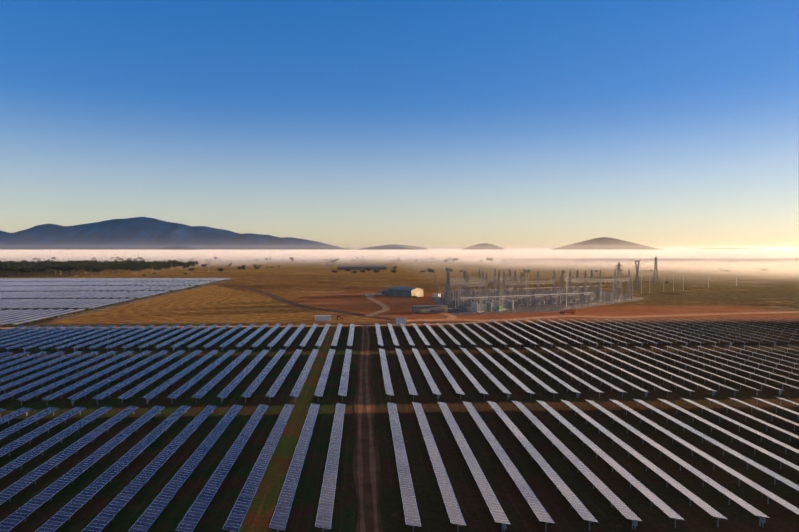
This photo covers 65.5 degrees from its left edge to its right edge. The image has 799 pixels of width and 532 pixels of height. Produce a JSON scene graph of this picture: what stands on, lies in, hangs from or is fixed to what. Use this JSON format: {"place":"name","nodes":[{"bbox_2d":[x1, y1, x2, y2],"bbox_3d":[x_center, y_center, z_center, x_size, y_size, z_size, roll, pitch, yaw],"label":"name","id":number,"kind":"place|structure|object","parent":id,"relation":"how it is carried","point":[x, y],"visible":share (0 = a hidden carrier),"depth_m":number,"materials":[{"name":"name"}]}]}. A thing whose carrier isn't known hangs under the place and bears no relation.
{"place":"outdoors","nodes":[
{"label":"outdoors","id":0,"kind":"place"},
{"bbox_2d":[0,217,355,250],"bbox_3d":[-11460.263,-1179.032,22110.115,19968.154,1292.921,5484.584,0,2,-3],"label":"mountain range","id":1,"kind":"structure","parent":0,"point":[140,234],"depth_m":21778.19,"materials":[{"name":"blue stone"}]},
{"bbox_2d":[153,246,204,250],"bbox_3d":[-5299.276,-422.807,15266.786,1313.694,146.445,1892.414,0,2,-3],"label":"hill","id":2,"kind":"structure","parent":0,"point":[178,248],"depth_m":14565.86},
{"bbox_2d":[352,326,383,531],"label":"dirt track","id":3,"kind":"structure","parent":0,"point":[366,467],"depth_m":116.80,"materials":[{"name":"brown soil"}]},
{"bbox_2d":[354,244,429,250],"bbox_3d":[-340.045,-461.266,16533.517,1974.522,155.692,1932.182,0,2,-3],"label":"hill","id":4,"kind":"structure","parent":0,"point":[388,248],"depth_m":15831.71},
{"bbox_2d":[0,250,798,531],"bbox_3d":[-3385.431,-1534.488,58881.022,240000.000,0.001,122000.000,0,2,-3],"label":"ground","id":5,"kind":"structure","parent":0,"point":[774,287],"depth_m":169.47,"materials":[{"name":"brown soil"}]},
{"bbox_2d":[22,268,31,272],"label":"tree","id":6,"kind":"object","parent":5,"relation":"on","point":[26,270],"visible":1,"depth_m":854.62,"materials":[{"name":"green plant"}]},
{"bbox_2d":[32,267,41,272],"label":"tree","id":7,"kind":"object","parent":5,"relation":"on","point":[37,270],"visible":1,"depth_m":867.01,"materials":[{"name":"green plant"}]},
{"bbox_2d":[86,263,96,276],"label":"tree","id":8,"kind":"object","parent":5,"relation":"on","point":[91,266],"visible":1,"depth_m":867.73,"materials":[{"name":"green plant"}]},
{"bbox_2d":[0,278,228,324],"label":"solar panels","id":9,"kind":"object","parent":5,"relation":"on","point":[23,287],"depth_m":539.94,"materials":[{"name":"blue glass"}]},
{"bbox_2d":[147,262,157,275],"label":"tree","id":10,"kind":"object","parent":5,"relation":"on","point":[151,265],"visible":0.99,"depth_m":890.45,"materials":[{"name":"green plant"}]},
{"bbox_2d":[181,263,189,272],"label":"tree","id":11,"kind":"object","parent":5,"relation":"on","point":[185,266],"visible":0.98,"depth_m":1008.61,"materials":[{"name":"green plant"}]},
{"bbox_2d":[206,259,364,270],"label":"distant pylons","id":12,"kind":"object","parent":5,"relation":"on","point":[325,260],"visible":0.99,"depth_m":1032.48,"materials":[{"name":"grey"}]},
{"bbox_2d":[337,265,386,269],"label":"farm sheds","id":13,"kind":"object","parent":5,"relation":"on","point":[361,267],"visible":0.97,"depth_m":1158.68,"materials":[{"name":"grey metal"}]},
{"bbox_2d":[315,293,438,321],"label":"site containers","id":14,"kind":"object","parent":5,"relation":"on","point":[322,317],"visible":0.95,"depth_m":330.38,"materials":[{"name":"white metal"}]},
{"bbox_2d":[36,278,739,327],"bbox_3d":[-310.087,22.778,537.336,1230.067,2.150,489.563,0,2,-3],"label":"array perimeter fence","id":15,"kind":"object","parent":5,"relation":"on","point":[378,322],"visible":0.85,"depth_m":329.73,"materials":[{"name":"grey metal"}]},
{"bbox_2d":[0,317,798,531],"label":"solar panels","id":16,"kind":"object","parent":5,"relation":"on","point":[148,516],"depth_m":127.84,"materials":[{"name":"blue glass"}]},
{"bbox_2d":[396,318,405,325],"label":"inverter cabinet","id":17,"kind":"object","parent":5,"relation":"on","point":[401,320],"visible":0.86,"depth_m":309.97,"materials":[{"name":"white metal"}]},
{"bbox_2d":[381,286,422,296],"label":"workshop shed","id":18,"kind":"structure","parent":5,"relation":"on","point":[400,291],"depth_m":501.98,"materials":[{"name":"grey"}]},
{"bbox_2d":[412,305,447,313],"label":"control building","id":19,"kind":"structure","parent":5,"relation":"on","point":[419,309],"depth_m":369.42,"materials":[{"name":"silver metal"}]},
{"bbox_2d":[435,266,632,312],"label":"substation","id":20,"kind":"object","parent":5,"relation":"on","point":[488,305],"visible":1,"depth_m":440.56,"materials":[{"name":"silver metal"}]},
{"bbox_2d":[558,309,575,313],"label":"orange flatbed truck","id":21,"kind":"object","parent":5,"relation":"on","point":[567,311],"visible":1,"depth_m":367.69,"materials":[{"name":"orange paint"}]},
{"bbox_2d":[613,256,658,297],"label":"transmission towers","id":22,"kind":"structure","parent":5,"relation":"on","point":[637,270],"depth_m":569.50,"materials":[{"name":"silver metal"}]},
{"bbox_2d":[632,271,736,293],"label":"utility poles","id":23,"kind":"object","parent":5,"relation":"on","point":[683,280],"visible":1,"depth_m":574.05,"materials":[{"name":"brown wood"}]},
{"bbox_2d":[0,275,798,328],"bbox_3d":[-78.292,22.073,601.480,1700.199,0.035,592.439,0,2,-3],"label":"dirt roads","id":24,"kind":"structure","parent":0,"point":[385,307],"depth_m":358.59,"materials":[{"name":"brown soil"}]},
{"bbox_2d":[0,0,798,249],"label":"sky","id":25,"kind":"structure","parent":0,"point":[352,124],"materials":[{"name":"blue"}]},
{"bbox_2d":[461,243,505,249],"bbox_3d":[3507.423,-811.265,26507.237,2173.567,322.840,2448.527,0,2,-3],"label":"hill","id":26,"kind":"structure","parent":0,"point":[484,246],"depth_m":25921.04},
{"bbox_2d":[431,289,643,314],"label":"substation yard","id":27,"kind":"structure","parent":0,"point":[607,298],"depth_m":446.91,"materials":[{"name":"grey gravel"}]},
{"bbox_2d":[437,287,645,313],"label":"substation fence","id":28,"kind":"object","parent":27,"relation":"on","point":[561,307],"visible":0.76,"depth_m":434.06,"materials":[{"name":"grey metal"}]},
{"bbox_2d":[544,237,674,250],"bbox_3d":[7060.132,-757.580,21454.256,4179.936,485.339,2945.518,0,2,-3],"label":"hill","id":29,"kind":"structure","parent":0,"point":[604,244],"depth_m":20770.99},
{"bbox_2d":[688,248,766,249],"bbox_3d":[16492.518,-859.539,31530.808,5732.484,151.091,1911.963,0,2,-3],"label":"hill","id":30,"kind":"structure","parent":0,"point":[726,249],"depth_m":30842.18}
]}

